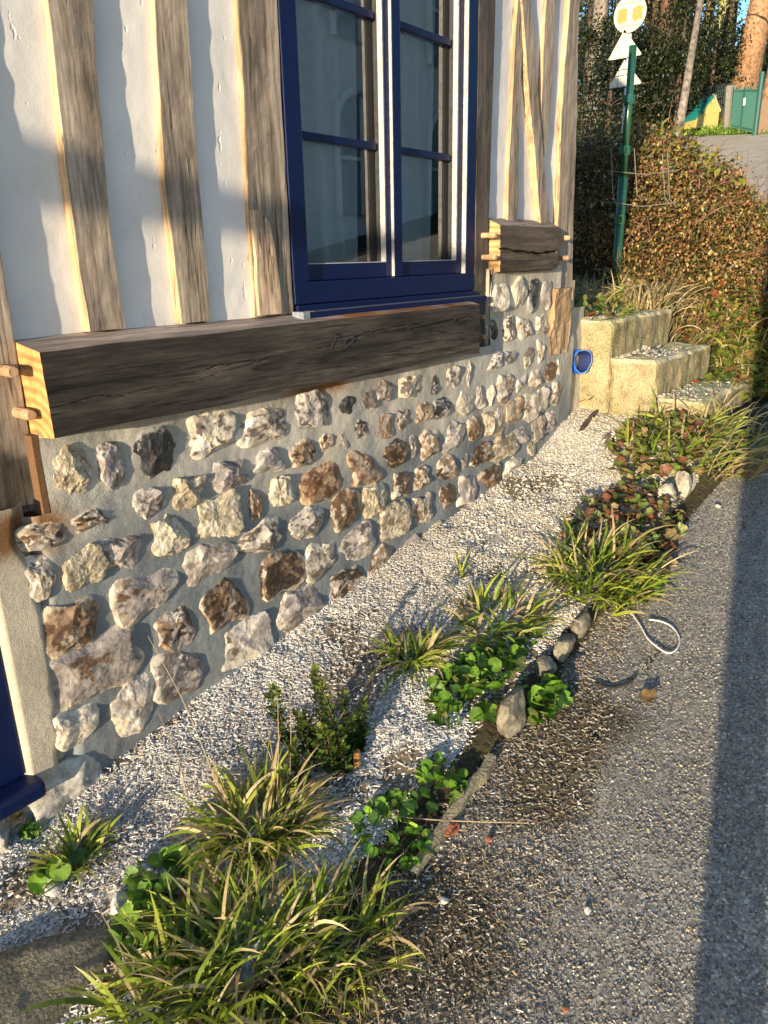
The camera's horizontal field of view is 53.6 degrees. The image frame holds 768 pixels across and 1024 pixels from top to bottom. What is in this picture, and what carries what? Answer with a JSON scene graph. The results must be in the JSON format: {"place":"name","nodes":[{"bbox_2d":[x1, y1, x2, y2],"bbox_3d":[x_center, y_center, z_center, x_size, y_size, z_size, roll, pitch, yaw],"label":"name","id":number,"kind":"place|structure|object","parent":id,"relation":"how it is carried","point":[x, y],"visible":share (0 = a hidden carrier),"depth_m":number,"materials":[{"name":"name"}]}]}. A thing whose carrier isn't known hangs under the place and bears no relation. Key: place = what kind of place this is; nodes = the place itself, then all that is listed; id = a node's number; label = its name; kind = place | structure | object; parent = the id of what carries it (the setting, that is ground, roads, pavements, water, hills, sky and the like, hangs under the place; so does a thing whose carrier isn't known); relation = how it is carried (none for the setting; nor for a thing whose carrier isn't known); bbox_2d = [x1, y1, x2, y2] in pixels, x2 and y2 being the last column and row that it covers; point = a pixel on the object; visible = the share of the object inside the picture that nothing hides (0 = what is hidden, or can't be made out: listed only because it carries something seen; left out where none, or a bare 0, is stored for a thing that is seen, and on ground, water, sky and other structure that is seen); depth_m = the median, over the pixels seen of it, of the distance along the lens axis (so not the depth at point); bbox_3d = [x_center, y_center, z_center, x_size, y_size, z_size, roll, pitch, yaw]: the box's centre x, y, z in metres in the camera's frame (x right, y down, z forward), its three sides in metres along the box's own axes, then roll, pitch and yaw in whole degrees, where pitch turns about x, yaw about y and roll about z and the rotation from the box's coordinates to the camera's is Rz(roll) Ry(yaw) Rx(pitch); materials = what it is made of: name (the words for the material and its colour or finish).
{"place":"outdoors","nodes":[
{"label":"outdoors","id":0,"kind":"place"},
{"bbox_2d":[10,119,767,1023],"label":"ground","id":1,"kind":"structure","parent":0,"point":[482,743],"depth_m":2.00,"materials":[{"name":"soil"}]},
{"bbox_2d":[0,0,584,849],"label":"house","id":2,"kind":"structure","parent":1,"relation":"on","point":[290,326],"depth_m":2.09,"materials":[{"name":"grey wood"}]},
{"bbox_2d":[0,653,45,820],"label":"basement window","id":3,"kind":"structure","parent":2,"relation":"in","point":[18,790],"depth_m":1.76,"materials":[{"name":"blue paint"}]},
{"bbox_2d":[277,0,486,319],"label":"window","id":4,"kind":"structure","parent":2,"relation":"in","point":[397,38],"depth_m":2.49,"materials":[{"name":"blue paint"}]},
{"bbox_2d":[572,349,591,373],"bbox_3d":[0.986,-0.751,3.807,0.085,0.120,0.080,13,23,36],"label":"pipe end","id":5,"kind":"object","parent":2,"relation":"attached to","point":[584,360],"visible":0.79,"depth_m":3.82,"materials":[{"name":"blue plastic"}]},
{"bbox_2d":[0,408,730,1023],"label":"gravel strip","id":6,"kind":"object","parent":1,"relation":"on","point":[12,904],"visible":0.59,"depth_m":2.20,"materials":[{"name":"white gravel"}]},
{"bbox_2d":[16,818,46,842],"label":"parsley sprig","id":7,"kind":"object","parent":6,"relation":"on","point":[28,830],"visible":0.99,"depth_m":1.80,"materials":[{"name":"green plant"}]},
{"bbox_2d":[43,881,63,896],"bbox_3d":[-0.722,0.825,1.658,0.046,0.030,0.042,-1,18,0],"label":"chalk lump","id":8,"kind":"object","parent":6,"relation":"on","point":[55,891],"visible":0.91,"depth_m":1.65,"materials":[{"name":"stone"}]},
{"bbox_2d":[0,925,115,1023],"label":"kerb slab","id":9,"kind":"structure","parent":6,"relation":"on","point":[29,968],"depth_m":1.47,"materials":[{"name":"concrete"}]},
{"bbox_2d":[27,847,88,896],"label":"violet patch","id":10,"kind":"object","parent":6,"relation":"on","point":[38,880],"visible":0.91,"depth_m":1.66,"materials":[{"name":"green plant"}]},
{"bbox_2d":[17,800,122,894],"bbox_3d":[-0.697,0.750,1.712,0.216,0.106,0.238,13,23,36],"label":"grass clump","id":11,"kind":"object","parent":6,"relation":"on","point":[88,836],"visible":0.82,"depth_m":1.74,"materials":[{"name":"green plant"}]},
{"bbox_2d":[98,980,111,996],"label":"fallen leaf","id":12,"kind":"object","parent":6,"relation":"on","point":[103,981],"visible":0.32,"depth_m":1.45,"materials":[{"name":"brown plant"}]},
{"bbox_2d":[110,891,128,914],"bbox_3d":[-0.562,0.830,1.613,0.046,0.032,0.056,13,23,36],"label":"chalk lump","id":13,"kind":"object","parent":6,"relation":"on","point":[118,901],"visible":0.68,"depth_m":1.60,"materials":[{"name":"stone"}]},
{"bbox_2d":[136,863,155,875],"bbox_3d":[-0.527,0.791,1.682,0.040,0.025,0.043,-12,21,-30],"label":"chalk lump","id":14,"kind":"object","parent":6,"relation":"on","point":[147,866],"visible":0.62,"depth_m":1.68,"materials":[{"name":"stone"}]},
{"bbox_2d":[18,864,279,1023],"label":"grass clump","id":15,"kind":"object","parent":6,"relation":"on","point":[111,1007],"visible":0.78,"depth_m":1.41,"materials":[{"name":"green plant"}]},
{"bbox_2d":[121,843,199,909],"bbox_3d":[-0.484,0.787,1.644,0.154,0.072,0.159,13,23,36],"label":"violet patch","id":16,"kind":"object","parent":6,"relation":"on","point":[136,882],"visible":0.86,"depth_m":1.64,"materials":[{"name":"green plant"}]},
{"bbox_2d":[107,890,219,992],"bbox_3d":[-0.444,0.837,1.526,0.214,0.095,0.200,13,23,36],"label":"violet patch","id":17,"kind":"object","parent":6,"relation":"on","point":[118,930],"visible":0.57,"depth_m":1.52,"materials":[{"name":"green plant"}]},
{"bbox_2d":[102,835,390,1023],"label":"grass clump","id":18,"kind":"object","parent":6,"relation":"on","point":[181,983],"visible":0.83,"depth_m":1.47,"materials":[{"name":"green plant"}]},
{"bbox_2d":[175,890,192,899],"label":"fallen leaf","id":19,"kind":"object","parent":18,"relation":"on","point":[181,895],"visible":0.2,"depth_m":1.60,"materials":[{"name":"brown plant"}]},
{"bbox_2d":[148,636,356,909],"bbox_3d":[-0.323,0.566,1.727,0.523,0.386,0.558,-2,18,-2],"label":"grass clump","id":20,"kind":"object","parent":6,"relation":"on","point":[234,806],"visible":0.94,"depth_m":1.73,"materials":[{"name":"green plant"}]},
{"bbox_2d":[264,662,369,787],"bbox_3d":[-0.171,0.504,1.876,0.288,0.322,0.200,-12,21,-29],"label":"box shrub","id":21,"kind":"object","parent":6,"relation":"on","point":[346,746],"visible":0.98,"depth_m":1.86,"materials":[{"name":"green plant"}]},
{"bbox_2d":[245,839,435,1023],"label":"grass clump","id":22,"kind":"object","parent":6,"relation":"on","point":[393,915],"visible":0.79,"depth_m":1.53,"materials":[{"name":"green plant"}]},
{"bbox_2d":[0,407,712,1021],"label":"chalk crumbs","id":23,"kind":"object","parent":6,"relation":"on","point":[490,531],"visible":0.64,"depth_m":2.87,"materials":[{"name":"white gravel"}]},
{"bbox_2d":[0,407,732,1023],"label":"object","id":24,"kind":"object","parent":6,"relation":"on","point":[404,597],"visible":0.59,"depth_m":2.06,"materials":[{"name":"white gravel"}]},
{"bbox_2d":[349,787,434,870],"bbox_3d":[0.018,0.722,1.727,0.182,0.094,0.182,-5,19,-11],"label":"violet patch","id":25,"kind":"object","parent":6,"relation":"on","point":[395,797],"visible":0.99,"depth_m":1.73,"materials":[{"name":"green plant"}]},
{"bbox_2d":[354,609,471,700],"bbox_3d":[0.074,0.395,2.229,0.379,0.145,0.389,13,23,36],"label":"grass clump","id":26,"kind":"object","parent":6,"relation":"on","point":[431,647],"visible":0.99,"depth_m":2.26,"materials":[{"name":"green plant"}]},
{"bbox_2d":[425,549,478,578],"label":"grass clump","id":27,"kind":"object","parent":6,"relation":"on","point":[461,572],"visible":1,"depth_m":2.69,"materials":[{"name":"green plant"}]},
{"bbox_2d":[422,640,528,728],"bbox_3d":[0.255,0.473,2.114,0.370,0.128,0.253,-12,21,-29],"label":"violet patch","id":28,"kind":"object","parent":6,"relation":"on","point":[471,681],"visible":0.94,"depth_m":2.10,"materials":[{"name":"green plant"}]},
{"bbox_2d":[466,621,542,674],"bbox_3d":[0.349,0.406,2.250,0.177,0.087,0.296,13,23,36],"label":"violet patch","id":29,"kind":"object","parent":6,"relation":"on","point":[515,649],"visible":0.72,"depth_m":2.24,"materials":[{"name":"green plant"}]},
{"bbox_2d":[436,570,580,648],"bbox_3d":[0.395,0.305,2.386,0.464,0.147,0.424,0,19,2],"label":"grass clump","id":30,"kind":"object","parent":6,"relation":"on","point":[529,608],"visible":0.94,"depth_m":2.41,"materials":[{"name":"green plant"}]},
{"bbox_2d":[579,409,597,430],"bbox_3d":[1.019,-0.456,3.777,0.024,0.068,0.256,10,22,31],"label":"stick","id":31,"kind":"object","parent":6,"relation":"on","point":[587,421],"visible":1,"depth_m":3.76,"materials":[{"name":"brown wood"}]},
{"bbox_2d":[489,505,702,619],"bbox_3d":[0.732,0.160,2.594,0.625,0.258,0.653,-10,20,-25],"label":"grass clump","id":32,"kind":"object","parent":6,"relation":"on","point":[561,568],"visible":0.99,"depth_m":2.57,"materials":[{"name":"green plant"}]},
{"bbox_2d":[579,293,612,401],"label":"cranesbill patch","id":33,"kind":"object","parent":6,"relation":"on","point":[598,302],"visible":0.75,"depth_m":3.84,"materials":[{"name":"green plant"}]},
{"bbox_2d":[560,479,687,559],"bbox_3d":[0.928,0.031,2.949,0.432,0.173,0.666,13,23,36],"label":"cranesbill patch","id":34,"kind":"object","parent":6,"relation":"on","point":[631,494],"visible":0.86,"depth_m":2.93,"materials":[{"name":"green plant"}]},
{"bbox_2d":[606,409,724,484],"bbox_3d":[1.260,-0.303,3.417,0.494,0.253,0.646,13,23,36],"label":"cranesbill patch","id":35,"kind":"object","parent":6,"relation":"on","point":[661,469],"visible":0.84,"depth_m":3.35,"materials":[{"name":"green plant"}]},
{"bbox_2d":[414,751,467,812],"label":"violet patch","id":36,"kind":"object","parent":1,"relation":"on","point":[456,782],"visible":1,"depth_m":1.84,"materials":[{"name":"green plant"}]},
{"bbox_2d":[496,687,526,737],"bbox_3d":[0.341,0.535,2.035,0.070,0.120,0.154,13,23,36],"label":"kerb stone","id":37,"kind":"object","parent":1,"relation":"on","point":[511,719],"visible":1,"depth_m":2.00,"materials":[{"name":"grey stone"}]},
{"bbox_2d":[534,655,556,678],"bbox_3d":[0.475,0.455,2.229,0.070,0.060,0.083,-5,19,-11],"label":"kerb stone","id":38,"kind":"object","parent":1,"relation":"on","point":[544,664],"visible":0.87,"depth_m":2.21,"materials":[{"name":"grey stone"}]},
{"bbox_2d":[553,633,575,662],"bbox_3d":[0.549,0.408,2.309,0.058,0.067,0.136,13,23,36],"label":"kerb stone","id":39,"kind":"object","parent":1,"relation":"on","point":[564,645],"visible":1,"depth_m":2.27,"materials":[{"name":"grey stone"}]},
{"bbox_2d":[570,611,590,637],"bbox_3d":[0.622,0.352,2.400,0.060,0.067,0.144,13,23,36],"label":"kerb stone","id":40,"kind":"object","parent":1,"relation":"on","point":[578,629],"visible":0.95,"depth_m":2.36,"materials":[{"name":"grey stone"}]},
{"bbox_2d":[578,0,611,131],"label":"bare tree","id":41,"kind":"object","parent":1,"relation":"on","point":[590,4],"visible":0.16,"depth_m":35.11,"materials":[{"name":"brown plant"}]},
{"bbox_2d":[577,0,613,125],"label":"evergreen tree","id":42,"kind":"object","parent":1,"relation":"on","point":[585,17],"visible":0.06,"depth_m":39.14,"materials":[{"name":"green plant"}]},
{"bbox_2d":[580,0,612,140],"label":"bare tree","id":43,"kind":"object","parent":1,"relation":"on","point":[598,4],"visible":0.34,"depth_m":29.39,"materials":[{"name":"brown plant"}]},
{"bbox_2d":[572,270,647,310],"bbox_3d":[0.890,-1.335,4.580,1.353,0.284,1.260,-7,19,-16],"label":"grass clump","id":44,"kind":"object","parent":1,"relation":"on","point":[588,290],"visible":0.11,"depth_m":4.39,"materials":[{"name":"green plant"}]},
{"bbox_2d":[605,0,620,130],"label":"bare tree","id":45,"kind":"object","parent":1,"relation":"on","point":[616,3],"visible":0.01,"depth_m":30.80,"materials":[{"name":"brown plant"}]},
{"bbox_2d":[574,45,678,285],"bbox_3d":[0.669,-2.196,5.468,2.910,1.670,0.098,15,24,39],"label":"fence","id":46,"kind":"object","parent":1,"relation":"on","point":[628,98],"visible":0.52,"depth_m":4.73,"materials":[{"name":"green metal"}]},
{"bbox_2d":[609,0,646,137],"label":"sign","id":47,"kind":"object","parent":1,"relation":"on","point":[629,16],"visible":0.84,"depth_m":12.67,"materials":[{"name":"white metal"}]},
{"bbox_2d":[576,3,684,143],"bbox_3d":[8.024,-14.508,26.311,4.729,5.295,4.321,13,23,36],"label":"evergreen tree","id":48,"kind":"object","parent":1,"relation":"on","point":[588,38],"visible":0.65,"depth_m":25.93,"materials":[{"name":"green plant"}]},
{"bbox_2d":[588,1,691,137],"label":"evergreen tree","id":49,"kind":"object","parent":1,"relation":"on","point":[643,66],"visible":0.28,"depth_m":26.43,"materials":[{"name":"green plant"}]},
{"bbox_2d":[605,537,678,598],"bbox_3d":[0.915,0.179,2.704,0.213,0.116,0.465,13,23,36],"label":"cranesbill patch","id":50,"kind":"object","parent":1,"relation":"on","point":[648,558],"visible":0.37,"depth_m":2.71,"materials":[{"name":"green plant"}]},
{"bbox_2d":[574,263,723,348],"bbox_3d":[1.565,-1.206,4.669,1.120,0.797,1.019,13,23,36],"label":"dry grass tuft","id":51,"kind":"object","parent":1,"relation":"on","point":[654,300],"visible":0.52,"depth_m":4.47,"materials":[{"name":"plant"}]},
{"bbox_2d":[645,0,658,92],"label":"bare tree","id":52,"kind":"object","parent":1,"relation":"on","point":[655,3],"visible":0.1,"depth_m":34.18,"materials":[{"name":"brown plant"}]},
{"bbox_2d":[622,0,704,124],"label":"evergreen tree","id":53,"kind":"object","parent":1,"relation":"on","point":[650,4],"visible":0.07,"depth_m":34.83,"materials":[{"name":"green plant"}]},
{"bbox_2d":[579,308,753,422],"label":"concrete steps","id":54,"kind":"structure","parent":1,"relation":"on","point":[619,385],"depth_m":3.83,"materials":[{"name":"beige concrete"}]},
{"bbox_2d":[585,298,649,338],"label":"grass clump","id":55,"kind":"object","parent":54,"relation":"on","point":[629,312],"visible":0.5,"depth_m":4.00,"materials":[{"name":"green plant"}]},
{"bbox_2d":[584,311,729,400],"bbox_3d":[1.379,-0.845,3.983,0.773,0.379,0.618,13,23,36],"label":"mortar rubble","id":56,"kind":"object","parent":54,"relation":"on","point":[652,355],"visible":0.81,"depth_m":3.80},
{"bbox_2d":[615,0,717,124],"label":"pine tree","id":57,"kind":"object","parent":1,"relation":"on","point":[664,4],"visible":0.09,"depth_m":28.69,"materials":[{"name":"green plant"}]},
{"bbox_2d":[657,483,676,506],"bbox_3d":[1.163,-0.059,3.104,0.079,0.129,0.101,13,23,36],"label":"kerb stone","id":58,"kind":"object","parent":1,"relation":"on","point":[666,489],"visible":0.65,"depth_m":3.06,"materials":[{"name":"white stone"}]},
{"bbox_2d":[573,98,767,366],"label":"bramble hedge","id":59,"kind":"object","parent":1,"relation":"on","point":[707,238],"visible":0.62,"depth_m":4.95,"materials":[{"name":"plant"}]},
{"bbox_2d":[577,0,767,118],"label":"wood","id":60,"kind":"object","parent":1,"relation":"on","point":[765,65],"depth_m":49.20,"materials":[{"name":"brown plant"}]},
{"bbox_2d":[634,0,720,133],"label":"evergreen tree","id":61,"kind":"object","parent":1,"relation":"on","point":[683,44],"visible":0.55,"depth_m":26.06,"materials":[{"name":"green plant"}]},
{"bbox_2d":[589,113,767,237],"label":"privet shoot","id":62,"kind":"object","parent":1,"relation":"on","point":[717,168],"visible":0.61,"depth_m":5.10,"materials":[{"name":"green plant"}]},
{"bbox_2d":[591,387,767,479],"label":"grass clump","id":63,"kind":"object","parent":1,"relation":"on","point":[719,442],"visible":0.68,"depth_m":3.37,"materials":[{"name":"green plant"}]},
{"bbox_2d":[671,5,691,87],"bbox_3d":[14.293,-25.953,34.547,2.679,14.964,2.896,1,19,7],"label":"bare tree","id":64,"kind":"object","parent":1,"relation":"on","point":[677,40],"visible":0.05,"depth_m":35.65,"materials":[{"name":"brown plant"}]},
{"bbox_2d":[672,471,691,497],"bbox_3d":[1.249,-0.110,3.187,0.075,0.139,0.108,-3,19,-4],"label":"kerb stone","id":65,"kind":"object","parent":1,"relation":"on","point":[682,482],"visible":0.85,"depth_m":3.14,"materials":[{"name":"white stone"}]},
{"bbox_2d":[673,0,703,138],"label":"bare tree","id":66,"kind":"object","parent":1,"relation":"on","point":[683,102],"visible":0.7,"depth_m":20.96,"materials":[{"name":"brown plant"}]},
{"bbox_2d":[655,0,742,105],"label":"evergreen tree","id":67,"kind":"object","parent":1,"relation":"on","point":[703,10],"visible":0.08,"depth_m":32.28,"materials":[{"name":"green plant"}]},
{"bbox_2d":[636,1,764,127],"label":"evergreen tree","id":68,"kind":"object","parent":1,"relation":"on","point":[725,67],"visible":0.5,"depth_m":27.59,"materials":[{"name":"green plant"}]},
{"bbox_2d":[684,95,720,130],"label":"play house","id":69,"kind":"structure","parent":1,"relation":"on","point":[694,119],"depth_m":26.17,"materials":[{"name":"yellow plastic"}]},
{"bbox_2d":[679,0,737,55],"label":"bare tree","id":70,"kind":"object","parent":1,"relation":"on","point":[710,1],"visible":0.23,"depth_m":31.29,"materials":[{"name":"brown plant"}]},
{"bbox_2d":[674,0,745,116],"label":"evergreen tree","id":71,"kind":"object","parent":1,"relation":"on","point":[730,14],"visible":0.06,"depth_m":30.12,"materials":[{"name":"green plant"}]},
{"bbox_2d":[691,83,732,121],"bbox_3d":[12.178,-15.163,28.331,1.441,1.312,0.024,13,23,36],"label":"fence","id":72,"kind":"object","parent":1,"relation":"on","point":[722,90],"visible":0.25,"depth_m":28.11,"materials":[{"name":"green metal"}]},
{"bbox_2d":[659,379,767,483],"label":"grass clump","id":73,"kind":"object","parent":1,"relation":"on","point":[761,466],"visible":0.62,"depth_m":3.39,"materials":[{"name":"green plant"}]},
{"bbox_2d":[662,269,767,403],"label":"bramble cover","id":74,"kind":"object","parent":1,"relation":"on","point":[757,378],"visible":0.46,"depth_m":4.46,"materials":[{"name":"green plant"}]},
{"bbox_2d":[669,292,767,397],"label":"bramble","id":75,"kind":"object","parent":1,"relation":"on","point":[721,347],"visible":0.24,"depth_m":4.48,"materials":[{"name":"green plant"}]},
{"bbox_2d":[703,0,747,94],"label":"bare tree","id":76,"kind":"object","parent":1,"relation":"on","point":[723,4],"visible":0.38,"depth_m":28.57,"materials":[{"name":"brown plant"}]},
{"bbox_2d":[716,1,739,79],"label":"bare tree","id":77,"kind":"object","parent":1,"relation":"on","point":[736,20],"visible":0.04,"depth_m":34.16,"materials":[{"name":"plant"}]},
{"bbox_2d":[722,85,734,130],"bbox_3d":[11.131,-13.006,24.570,0.338,1.380,0.242,13,23,36],"label":"fence post","id":78,"kind":"object","parent":1,"relation":"on","point":[727,104],"visible":0.59,"depth_m":24.45,"materials":[{"name":"concrete"}]},
{"bbox_2d":[711,305,767,396],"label":"grass clump","id":79,"kind":"object","parent":1,"relation":"on","point":[743,361],"visible":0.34,"depth_m":4.48,"materials":[{"name":"plant"}]},
{"bbox_2d":[715,1,767,99],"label":"bare tree","id":80,"kind":"object","parent":1,"relation":"on","point":[765,93],"visible":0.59,"depth_m":24.87,"materials":[{"name":"plant"}]},
{"bbox_2d":[719,0,767,123],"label":"bare tree","id":81,"kind":"object","parent":1,"relation":"on","point":[754,50],"visible":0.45,"depth_m":27.28,"materials":[{"name":"brown plant"}]},
{"bbox_2d":[730,71,764,135],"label":"metal gate","id":82,"kind":"structure","parent":1,"relation":"on","point":[746,107],"depth_m":22.11,"materials":[{"name":"green metal"}]},
{"bbox_2d":[758,99,767,133],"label":"board","id":83,"kind":"object","parent":1,"relation":"on","point":[763,121],"visible":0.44,"depth_m":21.33,"materials":[{"name":"brown wood"}]},
{"bbox_2d":[265,134,767,1023],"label":"road","id":84,"kind":"structure","parent":0,"point":[751,146],"depth_m":1.69,"materials":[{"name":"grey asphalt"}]},
{"bbox_2d":[440,897,448,904],"bbox_3d":[0.126,0.815,1.593,0.021,0.012,0.016,-4,19,-9],"label":"chalk lump","id":85,"kind":"object","parent":84,"relation":"on","point":[444,900],"visible":1,"depth_m":1.59,"materials":[{"name":"stone"}]},
{"bbox_2d":[254,575,647,1023],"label":"kerbside litter","id":86,"kind":"object","parent":84,"relation":"on","point":[523,940],"visible":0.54,"depth_m":1.69,"materials":[{"name":"gravel"}]},
{"bbox_2d":[486,835,491,842],"bbox_3d":[0.236,0.741,1.722,0.013,0.011,0.021,-6,19,-14],"label":"brick shard","id":87,"kind":"object","parent":86,"relation":"on","point":[488,838],"visible":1,"depth_m":1.72,"materials":[{"name":"brick"}]},
{"bbox_2d":[406,753,495,878],"bbox_3d":[0.167,0.706,1.797,0.034,0.080,0.384,12,22,34],"label":"kerb edging","id":88,"kind":"object","parent":84,"relation":"on","point":[478,779],"visible":0.95,"depth_m":1.79,"materials":[{"name":"concrete"}]},
{"bbox_2d":[380,814,528,823],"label":"dry stalk","id":89,"kind":"object","parent":88,"relation":"on","point":[451,820],"visible":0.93,"depth_m":1.76,"materials":[{"name":"beige plant"}]},
{"bbox_2d":[444,821,459,836],"bbox_3d":[0.154,0.731,1.753,0.032,0.025,0.050,13,23,36],"label":"brick shard","id":90,"kind":"object","parent":84,"relation":"on","point":[451,826],"visible":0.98,"depth_m":1.75,"materials":[{"name":"brick"}]},
{"bbox_2d":[525,673,572,725],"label":"plant","id":91,"kind":"object","parent":84,"relation":"on","point":[549,687],"visible":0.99,"depth_m":2.08,"materials":[{"name":"green plant"}]},
{"bbox_2d":[340,619,767,1023],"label":"loose pebbles","id":92,"kind":"object","parent":84,"relation":"on","point":[659,989],"visible":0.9,"depth_m":1.66,"materials":[{"name":"grey gravel"}]},
{"bbox_2d":[561,1006,568,1011],"bbox_3d":[0.326,0.895,1.368,0.013,0.007,0.010,13,23,36],"label":"brick shard","id":93,"kind":"object","parent":84,"relation":"on","point":[565,1009],"visible":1,"depth_m":1.37,"materials":[{"name":"brick"}]},
{"bbox_2d":[584,906,590,914],"bbox_3d":[0.411,0.806,1.539,0.014,0.011,0.017,13,23,36],"label":"chalk lump","id":94,"kind":"object","parent":84,"relation":"on","point":[587,910],"visible":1,"depth_m":1.54,"materials":[{"name":"stone"}]},
{"bbox_2d":[594,675,636,688],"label":"twig","id":95,"kind":"object","parent":84,"relation":"on","point":[618,686],"visible":1,"depth_m":2.15,"materials":[{"name":"wood"}]},
{"bbox_2d":[616,570,664,603],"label":"violet patch","id":96,"kind":"object","parent":84,"relation":"on","point":[626,594],"visible":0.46,"depth_m":2.54,"materials":[{"name":"green plant"}]},
{"bbox_2d":[638,689,656,701],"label":"fallen leaf","id":97,"kind":"object","parent":84,"relation":"on","point":[646,695],"visible":1,"depth_m":2.09,"materials":[{"name":"brown plant"}]},
{"bbox_2d":[628,609,679,653],"bbox_3d":[0.854,0.368,2.369,0.100,0.029,0.253,-2,19,-2],"label":"cable","id":98,"kind":"object","parent":84,"relation":"on","point":[674,629],"visible":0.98,"depth_m":2.34,"materials":[{"name":"white plastic"}]},
{"bbox_2d":[738,296,767,374],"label":"grass clump","id":99,"kind":"object","parent":84,"relation":"on","point":[759,347],"visible":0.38,"depth_m":4.37,"materials":[{"name":"plant"}]},
{"bbox_2d":[579,0,749,81],"label":"sky","id":100,"kind":"structure","parent":0,"point":[744,4],"materials":[{"name":"blue"}]},
{"bbox_2d":[590,117,767,139],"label":"verge grass","id":101,"kind":"structure","parent":0,"point":[707,129],"depth_m":24.44,"materials":[{"name":"green plant"}]}
]}

